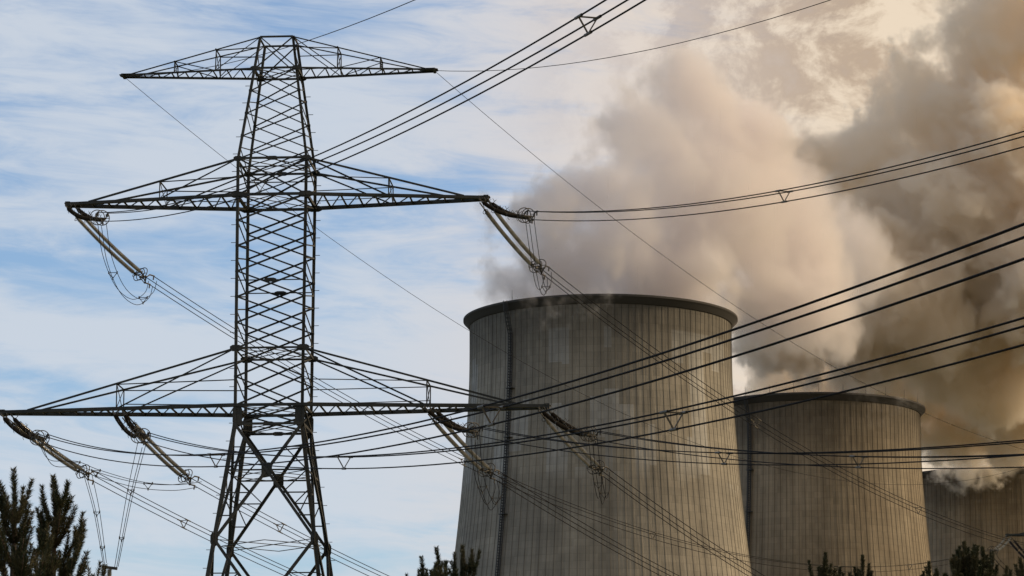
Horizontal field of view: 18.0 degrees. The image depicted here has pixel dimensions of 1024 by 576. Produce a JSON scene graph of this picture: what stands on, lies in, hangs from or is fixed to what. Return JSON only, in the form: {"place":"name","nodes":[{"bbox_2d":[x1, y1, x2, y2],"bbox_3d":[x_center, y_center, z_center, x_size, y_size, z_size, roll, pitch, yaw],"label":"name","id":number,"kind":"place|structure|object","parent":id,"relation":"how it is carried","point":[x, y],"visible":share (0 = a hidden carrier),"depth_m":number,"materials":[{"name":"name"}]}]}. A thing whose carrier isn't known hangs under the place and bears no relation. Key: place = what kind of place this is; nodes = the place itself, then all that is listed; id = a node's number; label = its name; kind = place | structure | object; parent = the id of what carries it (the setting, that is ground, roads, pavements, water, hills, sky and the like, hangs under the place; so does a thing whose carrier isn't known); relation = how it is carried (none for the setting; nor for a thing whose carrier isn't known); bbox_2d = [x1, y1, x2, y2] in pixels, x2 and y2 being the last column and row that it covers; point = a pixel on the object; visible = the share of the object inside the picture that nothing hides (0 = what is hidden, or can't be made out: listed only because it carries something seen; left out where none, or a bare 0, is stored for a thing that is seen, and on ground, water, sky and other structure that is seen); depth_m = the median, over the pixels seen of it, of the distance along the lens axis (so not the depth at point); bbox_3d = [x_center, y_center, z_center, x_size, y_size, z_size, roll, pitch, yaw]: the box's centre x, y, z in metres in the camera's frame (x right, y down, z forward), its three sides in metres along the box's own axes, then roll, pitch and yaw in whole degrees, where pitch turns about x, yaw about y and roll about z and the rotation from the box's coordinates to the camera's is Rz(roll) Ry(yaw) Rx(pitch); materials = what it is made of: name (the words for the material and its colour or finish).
{"place":"outdoors","nodes":[
{"label":"outdoors","id":0,"kind":"place"},
{"bbox_2d":[0,0,1023,575],"label":"sky","id":1,"kind":"structure","parent":0,"point":[832,89],"materials":[{"name":"blue"}]},
{"bbox_2d":[455,294,751,575],"bbox_3d":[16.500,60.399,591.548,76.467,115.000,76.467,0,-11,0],"label":"cooling tower","id":2,"kind":"structure","parent":0,"point":[563,338],"depth_m":576.71,"materials":[{"name":"concrete"}]},
{"bbox_2d":[733,383,932,575],"bbox_3d":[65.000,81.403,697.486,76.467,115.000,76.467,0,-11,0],"label":"cooling tower","id":3,"kind":"structure","parent":0,"point":[798,518],"depth_m":682.86,"materials":[{"name":"concrete"}]},
{"bbox_2d":[922,467,1023,575],"bbox_3d":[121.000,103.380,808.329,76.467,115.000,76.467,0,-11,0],"label":"cooling tower","id":4,"kind":"structure","parent":0,"point":[993,504],"depth_m":794.61,"materials":[{"name":"concrete"}]},
{"label":"ground","id":5,"kind":"structure","parent":0,"visible":0},
{"bbox_2d":[0,466,62,575],"bbox_3d":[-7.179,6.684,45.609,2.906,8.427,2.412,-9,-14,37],"label":"pine tree","id":6,"kind":"object","parent":5,"relation":"on","point":[15,516],"visible":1,"depth_m":46.08,"materials":[{"name":"green plant"}]},
{"bbox_2d":[4,472,103,575],"bbox_3d":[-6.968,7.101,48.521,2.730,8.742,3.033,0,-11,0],"label":"pine tree","id":7,"kind":"object","parent":5,"relation":"on","point":[57,522],"visible":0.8,"depth_m":49.10,"materials":[{"name":"green plant"}]},
{"bbox_2d":[92,564,107,575],"bbox_3d":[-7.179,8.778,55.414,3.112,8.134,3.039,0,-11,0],"label":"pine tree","id":8,"kind":"object","parent":5,"relation":"on","point":[104,572],"visible":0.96,"depth_m":56.09,"materials":[{"name":"green plant"}]},
{"bbox_2d":[102,565,117,575],"bbox_3d":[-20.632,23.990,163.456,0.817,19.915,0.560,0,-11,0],"label":"support mast","id":9,"kind":"object","parent":5,"relation":"on","point":[109,570],"visible":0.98,"depth_m":165.28,"materials":[{"name":"metal"}]},
{"bbox_2d":[0,35,550,575],"bbox_3d":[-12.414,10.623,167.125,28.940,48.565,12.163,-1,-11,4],"label":"lattice pylon","id":10,"kind":"object","parent":5,"relation":"on","point":[304,421],"visible":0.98,"depth_m":169.03,"materials":[{"name":"metal"}]},
{"bbox_2d":[0,412,49,446],"bbox_3d":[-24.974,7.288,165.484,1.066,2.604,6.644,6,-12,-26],"label":"insulator string","id":11,"kind":"object","parent":10,"relation":"attached to","point":[29,435],"visible":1,"depth_m":165.01,"materials":[{"name":"black ceramic"}]},
{"bbox_2d":[37,439,198,490],"bbox_3d":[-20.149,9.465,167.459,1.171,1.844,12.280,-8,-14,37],"label":"jumper cable","id":12,"kind":"object","parent":11,"relation":"hanging from","point":[100,470],"visible":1,"depth_m":166.81,"materials":[{"name":"metal"}]},
{"bbox_2d":[38,223,1023,467],"bbox_3d":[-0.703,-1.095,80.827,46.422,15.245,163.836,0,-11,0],"label":"conductor bundle","id":13,"kind":"object","parent":11,"relation":"hanging from","point":[493,423],"visible":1,"depth_m":66.35,"materials":[{"name":"metal"}]},
{"bbox_2d":[6,417,96,484],"bbox_3d":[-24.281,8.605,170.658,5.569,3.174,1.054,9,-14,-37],"label":"insulator string","id":14,"kind":"object","parent":10,"relation":"attached to","point":[57,454],"visible":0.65,"depth_m":170.83,"materials":[{"name":"grey ceramic"}]},
{"bbox_2d":[84,476,106,563],"bbox_3d":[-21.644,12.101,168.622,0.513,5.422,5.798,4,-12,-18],"label":"jumper cable","id":15,"kind":"object","parent":14,"relation":"hanging from","point":[96,514],"visible":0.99,"depth_m":168.90,"materials":[{"name":"metal"}]},
{"bbox_2d":[92,473,305,575],"bbox_3d":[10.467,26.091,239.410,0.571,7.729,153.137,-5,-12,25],"label":"conductor bundle","id":16,"kind":"object","parent":14,"relation":"attached to","point":[181,521],"visible":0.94,"depth_m":180.15,"materials":[{"name":"metal"}]},
{"bbox_2d":[64,203,109,225],"bbox_3d":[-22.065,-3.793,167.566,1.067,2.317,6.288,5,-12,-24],"label":"insulator string","id":17,"kind":"object","parent":10,"relation":"attached to","point":[84,216],"visible":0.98,"depth_m":166.51,"materials":[{"name":"black ceramic"}]},
{"bbox_2d":[97,220,156,304],"bbox_3d":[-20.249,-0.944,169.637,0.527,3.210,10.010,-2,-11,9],"label":"jumper cable","id":18,"kind":"object","parent":17,"relation":"hanging from","point":[139,297],"visible":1,"depth_m":167.09,"materials":[{"name":"metal"}]},
{"bbox_2d":[98,0,645,221],"bbox_3d":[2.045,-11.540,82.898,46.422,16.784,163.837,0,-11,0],"label":"conductor bundle","id":19,"kind":"object","parent":17,"relation":"hanging from","point":[580,16],"visible":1,"depth_m":98.59,"materials":[{"name":"metal"}]},
{"bbox_2d":[75,208,154,287],"bbox_3d":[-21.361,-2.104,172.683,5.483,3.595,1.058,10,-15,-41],"label":"insulator string","id":20,"kind":"object","parent":10,"relation":"attached to","point":[118,252],"visible":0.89,"depth_m":172.68,"materials":[{"name":"grey ceramic"}]},
{"bbox_2d":[147,277,992,571],"bbox_3d":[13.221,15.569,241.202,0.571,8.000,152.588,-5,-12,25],"label":"conductor bundle","id":21,"kind":"object","parent":20,"relation":"attached to","point":[500,473],"visible":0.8,"depth_m":211.89,"materials":[{"name":"metal"}]},
{"bbox_2d":[111,409,150,444],"bbox_3d":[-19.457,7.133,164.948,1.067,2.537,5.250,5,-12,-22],"label":"insulator string","id":22,"kind":"object","parent":10,"relation":"attached to","point":[131,426],"visible":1,"depth_m":164.65,"materials":[{"name":"black ceramic"}]},
{"bbox_2d":[114,441,146,566],"bbox_3d":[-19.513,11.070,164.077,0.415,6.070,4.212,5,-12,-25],"label":"jumper cable","id":23,"kind":"object","parent":22,"relation":"hanging from","point":[123,537],"visible":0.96,"depth_m":164.20,"materials":[{"name":"metal"}]},
{"bbox_2d":[139,317,1023,469],"bbox_3d":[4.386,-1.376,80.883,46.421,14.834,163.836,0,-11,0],"label":"conductor bundle","id":24,"kind":"object","parent":22,"relation":"hanging from","point":[664,412],"visible":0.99,"depth_m":79.56,"materials":[{"name":"metal"}]},
{"bbox_2d":[122,416,199,489],"bbox_3d":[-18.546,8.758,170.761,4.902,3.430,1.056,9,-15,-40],"label":"insulator string","id":25,"kind":"object","parent":10,"relation":"attached to","point":[166,463],"visible":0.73,"depth_m":170.85,"materials":[{"name":"grey ceramic"}]},
{"bbox_2d":[192,478,388,575],"bbox_3d":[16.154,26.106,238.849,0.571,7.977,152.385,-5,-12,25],"label":"conductor bundle","id":26,"kind":"object","parent":25,"relation":"attached to","point":[277,525],"visible":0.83,"depth_m":180.05,"materials":[{"name":"metal"}]},
{"bbox_2d":[124,0,414,76],"bbox_3d":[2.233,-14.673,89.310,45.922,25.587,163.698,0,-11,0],"label":"earth wire","id":27,"kind":"object","parent":10,"relation":"attached to","point":[285,47],"visible":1,"depth_m":128.48,"materials":[{"name":"grey metal"}]},
{"bbox_2d":[424,405,482,439],"bbox_3d":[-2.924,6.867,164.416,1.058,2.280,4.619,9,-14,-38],"label":"insulator string","id":28,"kind":"object","parent":10,"relation":"attached to","point":[451,424],"visible":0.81,"depth_m":164.21,"materials":[{"name":"black ceramic"}]},
{"bbox_2d":[471,434,503,509],"bbox_3d":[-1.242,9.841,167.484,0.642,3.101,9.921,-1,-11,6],"label":"jumper cable","id":29,"kind":"object","parent":28,"relation":"hanging from","point":[484,480],"visible":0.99,"depth_m":164.98,"materials":[{"name":"metal"}]},
{"bbox_2d":[473,426,1023,465],"bbox_3d":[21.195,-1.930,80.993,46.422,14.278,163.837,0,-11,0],"label":"conductor bundle","id":30,"kind":"object","parent":28,"relation":"hanging from","point":[927,448],"visible":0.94,"depth_m":117.73,"materials":[{"name":"metal"}]},
{"bbox_2d":[428,414,499,482],"bbox_3d":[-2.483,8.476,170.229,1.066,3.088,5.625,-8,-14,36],"label":"insulator string","id":31,"kind":"object","parent":10,"relation":"attached to","point":[462,443],"visible":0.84,"depth_m":170.32,"materials":[{"name":"grey ceramic"}]},
{"bbox_2d":[493,471,678,575],"bbox_3d":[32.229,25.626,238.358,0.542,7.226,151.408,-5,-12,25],"label":"conductor bundle","id":32,"kind":"object","parent":31,"relation":"attached to","point":[580,526],"visible":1,"depth_m":181.37,"materials":[{"name":"metal"}]},
{"bbox_2d":[479,197,537,223],"bbox_3d":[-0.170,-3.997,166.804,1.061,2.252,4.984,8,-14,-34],"label":"insulator string","id":33,"kind":"object","parent":10,"relation":"attached to","point":[496,208],"visible":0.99,"depth_m":166.42,"materials":[{"name":"black ceramic"}]},
{"bbox_2d":[525,219,551,294],"bbox_3d":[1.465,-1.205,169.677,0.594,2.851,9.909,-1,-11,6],"label":"jumper cable","id":34,"kind":"object","parent":33,"relation":"hanging from","point":[542,286],"visible":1,"depth_m":167.19,"materials":[{"name":"metal"}]},
{"bbox_2d":[528,131,1023,220],"bbox_3d":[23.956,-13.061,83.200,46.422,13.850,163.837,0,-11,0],"label":"conductor bundle","id":35,"kind":"object","parent":33,"relation":"hanging from","point":[785,200],"visible":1,"depth_m":126.72,"materials":[{"name":"metal"}]},
{"bbox_2d":[479,202,549,279],"bbox_3d":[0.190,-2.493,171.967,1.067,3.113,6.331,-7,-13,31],"label":"insulator string","id":36,"kind":"object","parent":10,"relation":"attached to","point":[509,240],"visible":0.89,"depth_m":171.84,"materials":[{"name":"grey ceramic"}]},
{"bbox_2d":[543,268,1023,549],"bbox_3d":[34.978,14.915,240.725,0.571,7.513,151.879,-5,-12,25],"label":"conductor bundle","id":37,"kind":"object","parent":36,"relation":"attached to","point":[762,421],"visible":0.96,"depth_m":200.61,"materials":[{"name":"metal"}]},
{"bbox_2d":[538,407,600,442],"bbox_3d":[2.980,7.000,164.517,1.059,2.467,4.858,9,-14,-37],"label":"insulator string","id":38,"kind":"object","parent":10,"relation":"attached to","point":[554,418],"visible":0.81,"depth_m":164.62,"materials":[{"name":"black ceramic"}]},
{"bbox_2d":[588,438,609,503],"bbox_3d":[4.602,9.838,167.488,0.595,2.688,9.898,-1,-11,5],"label":"jumper cable","id":39,"kind":"object","parent":38,"relation":"hanging from","point":[601,477],"visible":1,"depth_m":164.95,"materials":[{"name":"metal"}]},
{"bbox_2d":[592,431,1023,468],"bbox_3d":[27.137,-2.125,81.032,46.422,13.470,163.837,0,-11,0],"label":"conductor bundle","id":40,"kind":"object","parent":38,"relation":"hanging from","point":[857,466],"visible":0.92,"depth_m":129.12,"materials":[{"name":"metal"}]},
{"bbox_2d":[538,410,607,479],"bbox_3d":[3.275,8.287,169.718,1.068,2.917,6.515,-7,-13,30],"label":"insulator string","id":41,"kind":"object","parent":10,"relation":"attached to","point":[572,439],"visible":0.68,"depth_m":170.10,"materials":[{"name":"grey ceramic"}]},
{"bbox_2d":[603,468,763,575],"bbox_3d":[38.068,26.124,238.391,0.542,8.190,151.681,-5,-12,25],"label":"conductor bundle","id":42,"kind":"object","parent":41,"relation":"hanging from","point":[678,525],"visible":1,"depth_m":180.88,"materials":[{"name":"metal"}]},
{"bbox_2d":[126,78,1019,484],"bbox_3d":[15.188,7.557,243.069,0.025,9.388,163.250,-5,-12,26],"label":"earth wire","id":43,"kind":"object","parent":10,"relation":"attached to","point":[516,358],"visible":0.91,"depth_m":209.44,"materials":[{"name":"grey metal"}]},
{"bbox_2d":[435,0,829,70],"bbox_3d":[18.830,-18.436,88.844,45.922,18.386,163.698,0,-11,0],"label":"earth wire","id":44,"kind":"object","parent":10,"relation":"attached to","point":[667,45],"visible":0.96,"depth_m":131.57,"materials":[{"name":"grey metal"}]},
{"bbox_2d":[436,72,1023,449],"bbox_3d":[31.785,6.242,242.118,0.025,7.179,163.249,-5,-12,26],"label":"earth wire","id":45,"kind":"object","parent":10,"relation":"attached to","point":[692,276],"visible":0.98,"depth_m":199.27,"materials":[{"name":"grey metal"}]},
{"bbox_2d":[405,545,458,575],"bbox_3d":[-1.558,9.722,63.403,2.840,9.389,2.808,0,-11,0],"label":"pine tree","id":46,"kind":"object","parent":5,"relation":"on","point":[438,567],"visible":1,"depth_m":64.07,"materials":[{"name":"green plant"}]},
{"bbox_2d":[416,555,448,575],"bbox_3d":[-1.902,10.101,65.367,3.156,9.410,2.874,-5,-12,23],"label":"pine tree","id":47,"kind":"object","parent":5,"relation":"on","point":[422,571],"visible":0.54,"depth_m":66.10,"materials":[{"name":"green plant"}]},
{"bbox_2d":[449,544,481,575],"bbox_3d":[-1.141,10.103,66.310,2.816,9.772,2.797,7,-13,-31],"label":"pine tree","id":48,"kind":"object","parent":5,"relation":"on","point":[471,566],"visible":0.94,"depth_m":67.03,"materials":[{"name":"green plant"}]},
{"bbox_2d":[807,551,844,575],"bbox_3d":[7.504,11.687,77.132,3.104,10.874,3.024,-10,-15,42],"label":"pine tree","id":49,"kind":"object","parent":5,"relation":"on","point":[825,571],"visible":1,"depth_m":78.07,"materials":[{"name":"green plant"}]},
{"bbox_2d":[847,554,873,575],"bbox_3d":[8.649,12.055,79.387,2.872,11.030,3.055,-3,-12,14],"label":"pine tree","id":50,"kind":"object","parent":5,"relation":"on","point":[857,571],"visible":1,"depth_m":80.16,"materials":[{"name":"green plant"}]},
{"bbox_2d":[920,561,938,575],"bbox_3d":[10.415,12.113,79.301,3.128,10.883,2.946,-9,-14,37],"label":"pine tree","id":51,"kind":"object","parent":5,"relation":"on","point":[928,567],"visible":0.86,"depth_m":80.16,"materials":[{"name":"green plant"}]},
{"bbox_2d":[934,540,1008,575],"bbox_3d":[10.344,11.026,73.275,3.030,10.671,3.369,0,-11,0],"label":"pine tree","id":52,"kind":"object","parent":5,"relation":"on","point":[963,561],"visible":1,"depth_m":73.90,"materials":[{"name":"green plant"}]},
{"bbox_2d":[978,546,1012,575],"bbox_3d":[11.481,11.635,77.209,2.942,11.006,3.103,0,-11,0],"label":"pine tree","id":53,"kind":"object","parent":5,"relation":"on","point":[990,557],"visible":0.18,"depth_m":78.22,"materials":[{"name":"green plant"}]},
{"bbox_2d":[1005,532,1023,536],"bbox_3d":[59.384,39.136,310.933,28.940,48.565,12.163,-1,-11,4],"label":"lattice pylon","id":54,"kind":"object","parent":5,"relation":"on","point":[1017,535],"visible":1,"depth_m":314.31,"materials":[{"name":"metal"}]},
{"bbox_2d":[987,536,1011,553],"bbox_3d":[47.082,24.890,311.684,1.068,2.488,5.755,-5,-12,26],"label":"insulator string","id":55,"kind":"object","parent":54,"relation":"attached to","point":[995,549],"visible":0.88,"depth_m":311.42,"materials":[{"name":"grey ceramic"}]},
{"bbox_2d":[1006,537,1023,558],"bbox_3d":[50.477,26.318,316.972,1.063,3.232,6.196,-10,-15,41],"label":"insulator string","id":56,"kind":"object","parent":54,"relation":"attached to","point":[1016,549],"visible":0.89,"depth_m":315.93,"materials":[{"name":"black ceramic"}]},
{"bbox_2d":[1013,556,1023,575],"bbox_3d":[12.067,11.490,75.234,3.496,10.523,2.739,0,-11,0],"label":"pine tree","id":57,"kind":"object","parent":5,"relation":"on","point":[1019,572],"visible":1,"depth_m":76.12,"materials":[{"name":"green plant"}]}
]}

